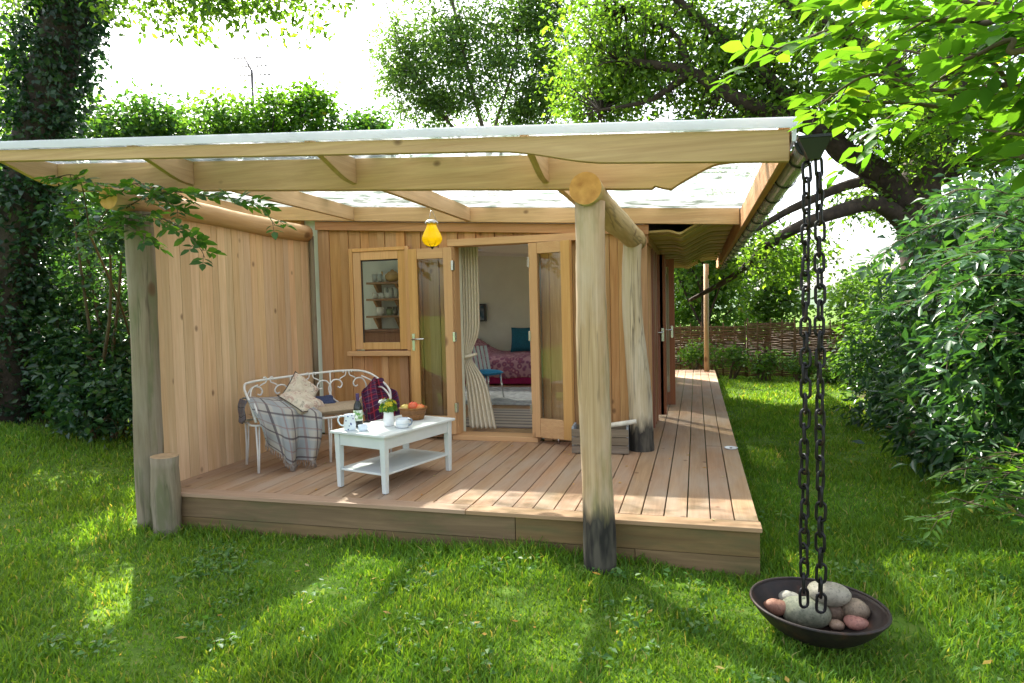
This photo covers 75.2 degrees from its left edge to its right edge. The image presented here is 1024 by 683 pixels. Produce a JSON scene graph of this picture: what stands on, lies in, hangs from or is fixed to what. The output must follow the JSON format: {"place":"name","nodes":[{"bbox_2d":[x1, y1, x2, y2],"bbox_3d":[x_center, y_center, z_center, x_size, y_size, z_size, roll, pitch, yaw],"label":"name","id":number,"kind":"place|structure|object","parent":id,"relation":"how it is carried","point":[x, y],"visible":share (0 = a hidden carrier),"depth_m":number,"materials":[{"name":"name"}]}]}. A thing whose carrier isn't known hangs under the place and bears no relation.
{"place":"outdoors","nodes":[
{"label":"outdoors","id":0,"kind":"place"},
{"bbox_2d":[0,307,1023,682],"bbox_3d":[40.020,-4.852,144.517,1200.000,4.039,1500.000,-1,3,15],"label":"lawn","id":1,"kind":"structure","parent":0,"point":[310,587],"depth_m":3.93,"materials":[{"name":"plant"}]},
{"bbox_2d":[0,0,19,130],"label":"broadleaf tree","id":2,"kind":"object","parent":1,"relation":"on","point":[2,31],"visible":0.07,"depth_m":14.71,"materials":[{"name":"green plant"}]},
{"bbox_2d":[0,3,112,333],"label":"broadleaf tree","id":3,"kind":"object","parent":1,"relation":"on","point":[8,132],"visible":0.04,"depth_m":16.52,"materials":[{"name":"green plant"}]},
{"bbox_2d":[0,226,128,415],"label":"elder shrub","id":4,"kind":"object","parent":1,"relation":"on","point":[26,316],"visible":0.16,"depth_m":8.14,"materials":[{"name":"green plant"}]},
{"bbox_2d":[6,160,130,397],"bbox_3d":[-4.731,-0.586,8.031,3.816,3.348,2.196,0,3,31],"label":"elder shrub","id":5,"kind":"object","parent":1,"relation":"on","point":[87,265],"visible":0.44,"depth_m":7.85,"materials":[{"name":"green plant"}]},
{"bbox_2d":[12,292,131,432],"bbox_3d":[-5.166,0.354,8.405,2.548,1.971,1.829,-1,3,15],"label":"holly shrub","id":6,"kind":"object","parent":1,"relation":"on","point":[49,365],"visible":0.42,"depth_m":7.99,"materials":[{"name":"green plant"}]},
{"bbox_2d":[20,350,132,449],"bbox_3d":[-4.883,0.674,7.984,1.928,1.136,1.417,-1,3,15],"label":"bramble shrub","id":7,"kind":"object","parent":1,"relation":"on","point":[88,421],"visible":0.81,"depth_m":7.63,"materials":[{"name":"green plant"}]},
{"bbox_2d":[32,192,128,329],"bbox_3d":[-7.972,-1.063,12.051,4.346,3.845,3.077,-1,3,15],"label":"hedge shrub","id":8,"kind":"object","parent":1,"relation":"on","point":[96,271],"visible":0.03,"depth_m":11.52,"materials":[{"name":"green plant"}]},
{"bbox_2d":[61,77,200,215],"bbox_3d":[-9.257,-2.908,16.461,4.013,7.054,3.753,-1,3,15],"label":"broadleaf tree","id":9,"kind":"object","parent":1,"relation":"on","point":[111,123],"visible":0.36,"depth_m":15.74,"materials":[{"name":"green plant"}]},
{"bbox_2d":[150,453,181,536],"bbox_3d":[-2.696,1.242,5.188,0.228,0.714,0.228,-1,3,15],"label":"log stump","id":10,"kind":"object","parent":1,"relation":"on","point":[165,496],"visible":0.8,"depth_m":5.11,"materials":[{"name":"wood"}]},
{"bbox_2d":[0,0,394,424],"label":"ivy tree","id":11,"kind":"object","parent":1,"relation":"on","point":[48,76],"visible":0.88,"depth_m":7.64,"materials":[{"name":"green plant"}]},
{"bbox_2d":[33,169,296,348],"bbox_3d":[-3.524,-0.011,5.967,1.361,2.614,4.965,-4,4,-42],"label":"overhanging branch","id":12,"kind":"object","parent":11,"relation":"attached to","point":[167,197],"visible":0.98,"depth_m":4.78,"materials":[{"name":"green plant"}]},
{"bbox_2d":[136,78,275,197],"bbox_3d":[-8.078,-3.061,17.779,4.833,7.242,3.918,-1,3,15],"label":"broadleaf tree","id":13,"kind":"object","parent":1,"relation":"on","point":[216,120],"visible":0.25,"depth_m":16.87,"materials":[{"name":"green plant"}]},
{"bbox_2d":[99,187,319,529],"bbox_3d":[-2.607,0.144,6.295,0.223,2.781,2.668,-1,3,15],"label":"boarded screen","id":14,"kind":"object","parent":1,"relation":"on","point":[207,342],"visible":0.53,"depth_m":5.96,"materials":[{"name":"wood"}]},
{"bbox_2d":[229,55,272,106],"bbox_3d":[-11.454,-6.391,29.829,1.954,12.788,0.607,-1,3,15],"label":"tv aerial","id":15,"kind":"object","parent":1,"relation":"on","point":[251,73],"visible":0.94,"depth_m":29.52,"materials":[{"name":"metal"}]},
{"bbox_2d":[209,70,355,191],"bbox_3d":[-5.944,-3.384,18.065,3.499,7.668,3.520,-1,3,15],"label":"broadleaf tree","id":16,"kind":"object","parent":1,"relation":"on","point":[309,102],"visible":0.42,"depth_m":17.36,"materials":[{"name":"green plant"}]},
{"bbox_2d":[292,103,410,194],"bbox_3d":[-4.354,-3.102,18.700,3.542,6.997,4.041,-1,3,15],"label":"broadleaf tree","id":17,"kind":"object","parent":1,"relation":"on","point":[367,121],"visible":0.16,"depth_m":17.93,"materials":[{"name":"green plant"}]},
{"bbox_2d":[0,117,831,574],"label":"veranda canopy","id":18,"kind":"object","parent":1,"relation":"on","point":[582,171],"visible":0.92,"depth_m":4.27,"materials":[{"name":"brown wood"}]},
{"bbox_2d":[422,209,441,248],"bbox_3d":[-0.737,-1.101,6.086,0.184,0.512,0.184,-2,3,-7],"label":"lantern","id":19,"kind":"object","parent":18,"relation":"hanging from","point":[432,237],"visible":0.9,"depth_m":6.04,"materials":[{"name":"yellow glass"}]},
{"bbox_2d":[798,157,827,613],"bbox_3d":[1.440,0.225,3.188,0.132,2.204,0.063,-1,3,15],"label":"rain chain","id":20,"kind":"object","parent":18,"relation":"hanging from","point":[805,409],"visible":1,"depth_m":3.18,"materials":[{"name":"black metal"}]},
{"bbox_2d":[180,370,761,577],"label":"timber deck","id":21,"kind":"structure","parent":1,"relation":"on","point":[497,490],"depth_m":5.06,"materials":[{"name":"brown wood"}]},
{"bbox_2d":[243,369,391,473],"bbox_3d":[-1.811,0.705,6.259,1.370,0.812,0.471,-3,3,-35],"label":"garden bench","id":22,"kind":"object","parent":21,"relation":"on","point":[254,418],"visible":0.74,"depth_m":6.13,"materials":[{"name":"white metal"}]},
{"bbox_2d":[238,396,322,471],"bbox_3d":[-2.055,0.813,5.952,0.644,0.665,0.488,-3,3,-35],"label":"plaid throw","id":23,"kind":"object","parent":22,"relation":"on","point":[292,436],"visible":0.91,"depth_m":5.85,"materials":[{"name":"fabric"}]},
{"bbox_2d":[248,399,362,415],"bbox_3d":[-1.808,0.638,6.268,1.220,0.099,0.380,-3,3,-35],"label":"seat cushion","id":24,"kind":"object","parent":22,"relation":"on","point":[342,407],"visible":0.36,"depth_m":6.22,"materials":[{"name":"beige fabric"}]},
{"bbox_2d":[277,391,323,414],"bbox_3d":[-1.921,0.559,6.111,0.322,0.164,0.357,28,7,20],"label":"scatter pillow","id":25,"kind":"object","parent":24,"relation":"on","point":[301,402],"visible":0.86,"depth_m":6.00,"materials":[{"name":"fabric"}]},
{"bbox_2d":[282,371,319,396],"bbox_3d":[-1.995,0.476,6.298,0.161,0.277,0.307,-17,-49,39],"label":"scatter pillow","id":26,"kind":"object","parent":24,"relation":"on","point":[297,382],"visible":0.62,"depth_m":6.26,"materials":[{"name":"fabric"}]},
{"bbox_2d":[315,395,335,403],"bbox_3d":[-1.811,0.584,6.357,0.280,0.105,0.200,-4,34,-40],"label":"book","id":27,"kind":"object","parent":24,"relation":"on","point":[327,399],"visible":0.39,"depth_m":6.34,"materials":[{"name":"blue fabric"}]},
{"bbox_2d":[361,377,399,420],"bbox_3d":[-1.298,0.643,6.493,0.444,0.570,0.438,-3,3,-35],"label":"tartan throw","id":28,"kind":"object","parent":22,"relation":"on","point":[372,393],"visible":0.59,"depth_m":6.44,"materials":[{"name":"fabric"}]},
{"bbox_2d":[330,415,454,493],"bbox_3d":[-0.958,0.905,5.495,0.570,0.452,0.900,0,3,31],"label":"coffee table","id":29,"kind":"object","parent":21,"relation":"on","point":[383,439],"visible":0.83,"depth_m":5.27,"materials":[{"name":"white paint"}]},
{"bbox_2d":[337,413,355,430],"bbox_3d":[-1.301,0.636,5.248,0.141,0.125,0.096,-1,3,15],"label":"jug","id":30,"kind":"object","parent":29,"relation":"on","point":[349,422],"visible":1,"depth_m":5.21,"materials":[{"name":"ceramic"}]},
{"bbox_2d":[353,393,362,427],"bbox_3d":[-1.244,0.554,5.367,0.073,0.274,0.073,-1,3,15],"label":"bottle","id":31,"kind":"object","parent":29,"relation":"on","point":[357,410],"visible":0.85,"depth_m":5.34,"materials":[{"name":"green glass"}]},
{"bbox_2d":[358,424,367,430],"bbox_3d":[-1.168,0.675,5.208,0.074,0.045,0.073,-1,3,15],"label":"bowl","id":32,"kind":"object","parent":29,"relation":"on","point":[362,427],"visible":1,"depth_m":5.18,"materials":[{"name":"white ceramic"}]},
{"bbox_2d":[363,410,370,422],"bbox_3d":[-1.224,0.626,5.606,0.060,0.105,0.060,-1,3,15],"label":"candlestick","id":33,"kind":"object","parent":29,"relation":"on","point":[366,421],"visible":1,"depth_m":5.60,"materials":[{"name":"black metal"}]},
{"bbox_2d":[378,398,397,425],"bbox_3d":[-1.006,0.569,5.402,0.161,0.230,0.151,-2,3,-10],"label":"flower jug","id":34,"kind":"object","parent":29,"relation":"on","point":[388,407],"visible":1,"depth_m":5.37,"materials":[{"name":"white ceramic"}]},
{"bbox_2d":[396,417,412,427],"bbox_3d":[-0.860,0.645,5.301,0.135,0.080,0.116,-2,3,-12],"label":"mug","id":35,"kind":"object","parent":29,"relation":"on","point":[402,422],"visible":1,"depth_m":5.26,"materials":[{"name":"ceramic"}]},
{"bbox_2d":[399,405,426,420],"bbox_3d":[-0.847,0.611,5.704,0.248,0.106,0.248,-1,3,15],"label":"fruit basket","id":36,"kind":"object","parent":29,"relation":"on","point":[416,414],"visible":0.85,"depth_m":5.62,"materials":[{"name":"wicker"}]},
{"bbox_2d":[401,403,407,408],"bbox_3d":[-0.916,0.570,5.700,0.080,0.081,0.079,-1,3,15],"label":"pear","id":37,"kind":"object","parent":36,"relation":"in","point":[405,405],"visible":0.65,"depth_m":5.67,"materials":[{"name":"yellow plant"}]},
{"bbox_2d":[408,401,417,408],"bbox_3d":[-0.846,0.551,5.690,0.086,0.087,0.085,-1,3,15],"label":"apple","id":38,"kind":"object","parent":36,"relation":"in","point":[412,405],"visible":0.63,"depth_m":5.66,"materials":[{"name":"red plant"}]},
{"bbox_2d":[571,422,628,453],"bbox_3d":[0.850,0.920,6.362,0.530,0.248,0.280,-1,3,12],"label":"wooden crate","id":39,"kind":"object","parent":21,"relation":"on","point":[619,439],"visible":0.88,"depth_m":6.20,"materials":[{"name":"grey wood"}]},
{"bbox_2d":[611,419,636,426],"bbox_3d":[1.035,0.767,6.228,0.264,0.054,0.057,-7,2,6],"label":"birch stick","id":40,"kind":"object","parent":39,"relation":"on","point":[623,423],"visible":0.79,"depth_m":6.21,"materials":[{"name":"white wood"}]},
{"bbox_2d":[724,446,737,449],"bbox_3d":[2.082,1.012,6.323,0.124,0.015,0.124,-1,3,15],"label":"dish","id":41,"kind":"object","parent":21,"relation":"on","point":[730,447],"visible":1,"depth_m":6.33,"materials":[{"name":"white ceramic"}]},
{"bbox_2d":[358,0,595,198],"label":"willow tree","id":42,"kind":"object","parent":1,"relation":"on","point":[440,103],"visible":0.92,"depth_m":27.33,"materials":[{"name":"green plant"}]},
{"bbox_2d":[228,192,742,443],"bbox_3d":[-0.283,-0.442,10.804,7.190,3.200,7.820,-1,3,15],"label":"garden cabin","id":43,"kind":"object","parent":1,"relation":"on","point":[527,275],"visible":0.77,"depth_m":7.23,"materials":[{"name":"brown wood"}]},
{"bbox_2d":[347,246,410,355],"bbox_3d":[-1.456,-0.435,7.296,0.765,1.185,0.125,-1,3,15],"label":"window","id":44,"kind":"structure","parent":43,"relation":"in","point":[400,253],"depth_m":7.30,"materials":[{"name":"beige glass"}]},
{"bbox_2d":[366,281,398,293],"bbox_3d":[-1.754,-0.734,9.353,0.524,0.200,0.248,-1,3,15],"label":"wall shelf","id":45,"kind":"object","parent":43,"relation":"attached to","point":[377,286],"depth_m":9.30,"materials":[{"name":"brown wood"}]},
{"bbox_2d":[372,274,376,281],"bbox_3d":[-1.944,-0.892,9.393,0.070,0.120,0.070,-1,3,15],"label":"tumbler","id":46,"kind":"object","parent":45,"relation":"on","point":[374,277],"visible":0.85,"depth_m":9.37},
{"bbox_2d":[377,274,381,281],"bbox_3d":[-1.862,-0.893,9.370,0.070,0.120,0.070,-1,3,15],"label":"tumbler","id":47,"kind":"object","parent":45,"relation":"on","point":[379,277],"visible":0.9,"depth_m":9.34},
{"bbox_2d":[381,269,397,281],"bbox_3d":[-1.674,-0.922,9.306,0.284,0.175,0.212,-2,3,-20],"label":"teapot","id":48,"kind":"object","parent":45,"relation":"on","point":[391,275],"visible":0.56,"depth_m":9.23,"materials":[{"name":"ceramic"}]},
{"bbox_2d":[366,298,398,306],"bbox_3d":[-1.756,-0.505,9.367,0.525,0.200,0.248,-1,3,15],"label":"wall shelf","id":49,"kind":"object","parent":43,"relation":"attached to","point":[377,302],"depth_m":9.30,"materials":[{"name":"brown wood"}]},
{"bbox_2d":[372,293,378,298],"bbox_3d":[-1.926,-0.645,9.405,0.100,0.085,0.079,-1,3,0],"label":"mug","id":50,"kind":"object","parent":49,"relation":"on","point":[375,295],"visible":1,"depth_m":9.37,"materials":[{"name":"white ceramic"}]},
{"bbox_2d":[389,288,392,297],"bbox_3d":[-1.701,-0.680,9.338,0.060,0.150,0.060,-1,3,15],"label":"glass","id":51,"kind":"object","parent":49,"relation":"on","point":[390,292],"visible":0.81,"depth_m":9.31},
{"bbox_2d":[393,287,397,297],"bbox_3d":[-1.629,-0.680,9.318,0.060,0.150,0.060,-1,3,15],"label":"glass","id":52,"kind":"object","parent":49,"relation":"on","point":[395,289],"visible":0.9,"depth_m":9.29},
{"bbox_2d":[366,315,399,328],"bbox_3d":[-1.759,-0.267,9.381,0.526,0.200,0.248,-1,3,15],"label":"wall shelf","id":53,"kind":"object","parent":43,"relation":"attached to","point":[378,320],"depth_m":9.33,"materials":[{"name":"brown wood"}]},
{"bbox_2d":[376,307,384,315],"bbox_3d":[-1.860,-0.425,9.390,0.109,0.120,0.121,-2,3,-18],"label":"jug","id":54,"kind":"object","parent":53,"relation":"on","point":[380,311],"visible":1,"depth_m":9.35,"materials":[{"name":"white ceramic"}]},
{"bbox_2d":[386,309,392,314],"bbox_3d":[-1.724,-0.412,9.351,0.089,0.090,0.108,-3,3,-23],"label":"mug","id":55,"kind":"object","parent":53,"relation":"on","point":[389,312],"visible":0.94,"depth_m":9.32,"materials":[{"name":"green ceramic"}]},
{"bbox_2d":[393,307,397,314],"bbox_3d":[-1.640,-0.428,9.335,0.070,0.120,0.070,-1,3,15],"label":"jar","id":56,"kind":"object","parent":53,"relation":"on","point":[395,310],"visible":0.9,"depth_m":9.31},
{"bbox_2d":[365,328,407,350],"bbox_3d":[-1.662,0.384,9.189,0.682,1.114,0.620,-1,3,15],"label":"kitchen chest","id":57,"kind":"object","parent":43,"relation":"on","point":[384,335],"visible":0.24,"depth_m":8.89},
{"bbox_2d":[408,247,458,433],"bbox_3d":[-0.844,0.002,7.058,0.512,1.975,0.109,-1,3,15],"label":"glazed door","id":58,"kind":"structure","parent":43,"relation":"in","point":[446,253],"depth_m":7.04,"materials":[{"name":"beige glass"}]},
{"bbox_2d":[461,247,496,428],"bbox_3d":[-0.182,-0.077,7.298,1.250,2.079,0.121,-1,3,15],"label":"curtain","id":59,"kind":"object","parent":43,"relation":"hanging from","point":[480,411],"visible":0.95,"depth_m":7.36,"materials":[{"name":"beige fabric"}]},
{"bbox_2d":[480,304,486,320],"bbox_3d":[-0.677,-0.590,13.600,0.300,0.360,0.100,-1,3,15],"label":"picture frame","id":60,"kind":"object","parent":43,"relation":"attached to","point":[483,313],"visible":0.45,"depth_m":13.60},
{"bbox_2d":[465,338,530,383],"bbox_3d":[-0.377,0.321,12.648,2.953,0.799,1.712,-1,3,15],"label":"daybed","id":61,"kind":"object","parent":43,"relation":"on","point":[514,367],"visible":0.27,"depth_m":11.77,"materials":[{"name":"fabric"}]},
{"bbox_2d":[511,327,530,351],"bbox_3d":[0.224,-0.041,12.972,0.500,0.500,0.179,-1,-15,10],"label":"teal cushion","id":62,"kind":"object","parent":61,"relation":"on","point":[520,340],"visible":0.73,"depth_m":12.91,"materials":[{"name":"fabric"}]},
{"bbox_2d":[465,386,531,404],"bbox_3d":[-0.498,0.834,10.523,2.200,0.014,2.100,-1,3,15],"label":"shaggy rug","id":63,"kind":"object","parent":43,"relation":"on","point":[517,395],"visible":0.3,"depth_m":10.17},
{"bbox_2d":[472,345,503,396],"bbox_3d":[-0.391,0.468,10.065,0.362,0.792,0.428,-4,4,-39],"label":"chair","id":64,"kind":"object","parent":63,"relation":"on","point":[488,372],"visible":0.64,"depth_m":10.15,"materials":[{"name":"blue fabric"}]},
{"bbox_2d":[466,408,531,427],"bbox_3d":[0.074,0.939,8.240,1.280,0.007,1.400,-1,3,15],"label":"striped rug","id":65,"kind":"object","parent":43,"relation":"on","point":[513,418],"visible":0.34,"depth_m":8.14,"materials":[{"name":"fabric"}]},
{"bbox_2d":[527,240,574,439],"bbox_3d":[0.387,-0.008,6.674,0.482,1.975,0.060,0,3,32],"label":"glazed door","id":66,"kind":"structure","parent":43,"relation":"in","point":[541,427],"depth_m":6.65,"materials":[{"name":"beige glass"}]},
{"bbox_2d":[651,249,657,427],"bbox_3d":[1.604,-0.045,7.596,0.074,1.970,0.620,-1,3,15],"label":"side door","id":67,"kind":"structure","parent":43,"relation":"in","point":[653,254],"depth_m":7.39,"materials":[{"name":"wood"}]},
{"bbox_2d":[657,254,666,414],"bbox_3d":[1.817,-0.078,8.164,0.140,1.970,0.109,-1,3,15],"label":"open side door","id":68,"kind":"structure","parent":43,"relation":"in","point":[661,297],"depth_m":8.16,"materials":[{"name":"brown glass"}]},
{"bbox_2d":[666,267,669,390],"bbox_3d":[2.386,-0.202,10.421,0.074,1.970,1.830,-1,3,15],"label":"side door","id":69,"kind":"structure","parent":43,"relation":"in","point":[667,290],"depth_m":11.21,"materials":[{"name":"brown wood"}]},
{"bbox_2d":[668,270,669,369],"bbox_3d":[2.873,-0.300,12.182,0.074,1.970,0.970,-1,3,15],"label":"side door","id":70,"kind":"structure","parent":43,"relation":"in","point":[668,270],"depth_m":11.72,"materials":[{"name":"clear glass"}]},
{"bbox_2d":[665,259,675,404],"bbox_3d":[2.106,-0.125,8.986,0.180,1.970,0.109,-1,3,15],"label":"open side door","id":71,"kind":"structure","parent":43,"relation":"in","point":[671,396],"depth_m":8.98,"materials":[{"name":"brown wood"}]},
{"bbox_2d":[35,466,1023,682],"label":"lawn weeds","id":72,"kind":"object","parent":1,"relation":"on","point":[619,572],"visible":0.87,"depth_m":3.67,"materials":[{"name":"green plant"}]},
{"bbox_2d":[176,451,991,682],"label":"fallen leaves","id":73,"kind":"object","parent":1,"relation":"on","point":[786,678],"visible":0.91,"depth_m":3.42,"materials":[{"name":"brown plant"}]},
{"bbox_2d":[675,336,720,369],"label":"shrub","id":74,"kind":"object","parent":1,"relation":"on","point":[692,353],"visible":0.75,"depth_m":14.63,"materials":[{"name":"green plant"}]},
{"bbox_2d":[675,321,745,376],"bbox_3d":[4.472,0.174,15.293,1.803,1.258,0.079,1,3,35],"label":"wattle hurdle","id":75,"kind":"object","parent":1,"relation":"on","point":[737,333],"visible":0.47,"depth_m":15.16,"materials":[{"name":"wicker"}]},
{"bbox_2d":[674,262,772,363],"bbox_3d":[5.222,-1.091,18.255,3.676,3.509,3.385,-1,3,15],"label":"tree","id":76,"kind":"object","parent":1,"relation":"on","point":[722,302],"visible":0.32,"depth_m":17.89,"materials":[{"name":"green plant"}]},
{"bbox_2d":[674,174,792,367],"bbox_3d":[4.598,-1.586,16.451,4.446,4.680,3.079,-1,3,15],"label":"tree","id":77,"kind":"object","parent":1,"relation":"on","point":[688,280],"visible":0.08,"depth_m":15.99,"materials":[{"name":"green plant"}]},
{"bbox_2d":[709,341,760,378],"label":"shrub","id":78,"kind":"object","parent":1,"relation":"on","point":[730,352],"visible":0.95,"depth_m":14.27,"materials":[{"name":"green plant"}]},
{"bbox_2d":[732,343,791,380],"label":"shrub","id":79,"kind":"object","parent":1,"relation":"on","point":[759,368],"visible":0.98,"depth_m":13.78,"materials":[{"name":"green plant"}]},
{"bbox_2d":[510,0,1023,308],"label":"oak tree","id":80,"kind":"object","parent":1,"relation":"on","point":[625,62],"visible":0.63,"depth_m":10.55,"materials":[{"name":"green plant"}]},
{"bbox_2d":[746,318,794,376],"bbox_3d":[5.605,0.144,14.447,1.034,1.316,0.079,1,4,38],"label":"wattle hurdle","id":81,"kind":"object","parent":1,"relation":"on","point":[780,337],"visible":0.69,"depth_m":14.39,"materials":[{"name":"wicker"}]},
{"bbox_2d":[721,242,826,351],"bbox_3d":[7.499,-1.210,19.727,3.351,3.353,3.055,-1,3,15],"label":"tree","id":82,"kind":"object","parent":1,"relation":"on","point":[769,297],"visible":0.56,"depth_m":19.20,"materials":[{"name":"green plant"}]},
{"bbox_2d":[776,352,824,381],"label":"shrub","id":83,"kind":"object","parent":1,"relation":"on","point":[796,367],"visible":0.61,"depth_m":13.42,"materials":[{"name":"green plant"}]},
{"bbox_2d":[794,320,843,376],"bbox_3d":[6.402,0.173,13.865,0.957,1.242,0.079,0,3,33],"label":"wattle hurdle","id":84,"kind":"object","parent":1,"relation":"on","point":[829,331],"visible":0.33,"depth_m":13.85,"materials":[{"name":"wicker"}]},
{"bbox_2d":[749,577,892,648],"bbox_3d":[1.524,1.382,3.318,0.646,0.168,0.646,1,3,15],"label":"iron bowl","id":85,"kind":"object","parent":1,"relation":"on","point":[879,619],"visible":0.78,"depth_m":3.24,"materials":[{"name":"metal"}]},
{"bbox_2d":[763,598,785,615],"bbox_3d":[1.371,1.383,3.462,0.135,0.084,0.084,-1,3,14],"label":"stone","id":86,"kind":"object","parent":85,"relation":"in","point":[776,607],"visible":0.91,"depth_m":3.43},
{"bbox_2d":[779,590,797,599],"bbox_3d":[1.486,1.374,3.548,0.151,0.084,0.087,1,4,44],"label":"stone","id":87,"kind":"object","parent":85,"relation":"in","point":[784,594],"visible":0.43,"depth_m":3.54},
{"bbox_2d":[783,596,831,628],"bbox_3d":[1.510,1.391,3.416,0.242,0.158,0.158,-1,3,16],"label":"stone","id":88,"kind":"object","parent":85,"relation":"in","point":[809,616],"visible":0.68,"depth_m":3.36,"materials":[{"name":"stone"}]},
{"bbox_2d":[828,607,844,620],"bbox_3d":[1.666,1.394,3.442,0.129,0.130,0.110,-2,3,-6],"label":"stone","id":89,"kind":"object","parent":85,"relation":"in","point":[838,613],"visible":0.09,"depth_m":3.40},
{"bbox_2d":[807,581,851,606],"bbox_3d":[1.632,1.300,3.423,0.208,0.126,0.150,0,3,24],"label":"stone","id":90,"kind":"object","parent":89,"relation":"on","point":[838,595],"visible":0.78,"depth_m":3.37,"materials":[{"name":"stone"}]},
{"bbox_2d":[828,619,844,629],"bbox_3d":[1.638,1.432,3.359,0.081,0.052,0.059,0,3,24],"label":"stone","id":91,"kind":"object","parent":85,"relation":"in","point":[835,624],"visible":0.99,"depth_m":3.34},
{"bbox_2d":[841,598,870,618],"bbox_3d":[1.738,1.362,3.375,0.147,0.116,0.101,1,4,44],"label":"stone","id":92,"kind":"object","parent":85,"relation":"in","point":[856,607],"visible":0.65,"depth_m":3.33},
{"bbox_2d":[843,615,868,629],"bbox_3d":[1.726,1.408,3.326,0.126,0.074,0.087,0,3,32],"label":"stone","id":93,"kind":"object","parent":85,"relation":"in","point":[852,622],"visible":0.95,"depth_m":3.30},
{"bbox_2d":[811,356,857,383],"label":"shrub","id":94,"kind":"object","parent":1,"relation":"on","point":[826,379],"visible":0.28,"depth_m":13.01,"materials":[{"name":"green plant"}]},
{"bbox_2d":[809,277,894,390],"bbox_3d":[6.687,-0.076,12.329,2.487,2.302,2.471,-1,3,15],"label":"laurel shrub","id":95,"kind":"object","parent":1,"relation":"on","point":[853,325],"visible":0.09,"depth_m":12.35,"materials":[{"name":"green plant"}]},
{"bbox_2d":[812,251,902,353],"bbox_3d":[9.213,-0.893,17.156,2.830,2.810,3.262,-1,3,15],"label":"tree","id":96,"kind":"object","parent":1,"relation":"on","point":[839,297],"visible":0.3,"depth_m":16.84,"materials":[{"name":"green plant"}]},
{"bbox_2d":[828,261,901,323],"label":"tree","id":97,"kind":"object","parent":1,"relation":"on","point":[896,263],"visible":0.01,"depth_m":19.29,"materials":[{"name":"green plant"}]},
{"bbox_2d":[709,0,1023,192],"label":"ash tree","id":98,"kind":"object","parent":1,"relation":"on","point":[999,41],"visible":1,"depth_m":2.15,"materials":[{"name":"green plant"}]},
{"bbox_2d":[826,263,934,408],"bbox_3d":[5.946,-0.020,9.910,2.307,2.351,2.584,-1,3,15],"label":"laurel shrub","id":99,"kind":"object","parent":1,"relation":"on","point":[885,343],"visible":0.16,"depth_m":10.01,"materials":[{"name":"green plant"}]},
{"bbox_2d":[820,362,1023,484],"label":"laurel shrub","id":100,"kind":"object","parent":1,"relation":"on","point":[897,413],"visible":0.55,"depth_m":6.45,"materials":[{"name":"green plant"}]},
{"bbox_2d":[846,159,1023,410],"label":"laurel shrub","id":101,"kind":"object","parent":1,"relation":"on","point":[960,205],"visible":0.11,"depth_m":6.59,"materials":[{"name":"green plant"}]},
{"bbox_2d":[852,178,1023,407],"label":"laurel bough","id":102,"kind":"object","parent":1,"relation":"on","point":[995,250],"visible":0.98,"depth_m":4.22,"materials":[{"name":"green plant"}]},
{"bbox_2d":[935,222,950,391],"bbox_3d":[4.462,0.040,6.879,0.135,2.617,0.334,1,4,43],"label":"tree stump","id":103,"kind":"object","parent":1,"relation":"on","point":[942,367],"visible":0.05,"depth_m":6.85,"materials":[{"name":"plant"}]},
{"bbox_2d":[892,192,994,320],"bbox_3d":[6.410,-0.582,8.246,3.064,3.315,2.439,0,3,29],"label":"laurel shrub","id":104,"kind":"object","parent":1,"relation":"on","point":[914,249],"depth_m":8.57,"materials":[{"name":"green plant"}]},
{"bbox_2d":[884,160,1023,508],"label":"laurel shrub","id":105,"kind":"object","parent":1,"relation":"on","point":[1002,416],"visible":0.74,"depth_m":4.98,"materials":[{"name":"green plant"}]},
{"bbox_2d":[903,445,1023,540],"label":"light shrub","id":106,"kind":"object","parent":1,"relation":"on","point":[1018,517],"visible":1,"depth_m":4.00,"materials":[{"name":"green plant"}]},
{"bbox_2d":[0,0,1023,322],"label":"sky","id":107,"kind":"structure","parent":0,"point":[158,62],"materials":[{"name":"white"}]},
{"bbox_2d":[676,289,836,308],"bbox_3d":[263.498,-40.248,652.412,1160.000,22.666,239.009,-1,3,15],"label":"hills","id":108,"kind":"structure","parent":0,"point":[811,296],"depth_m":566.74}
]}

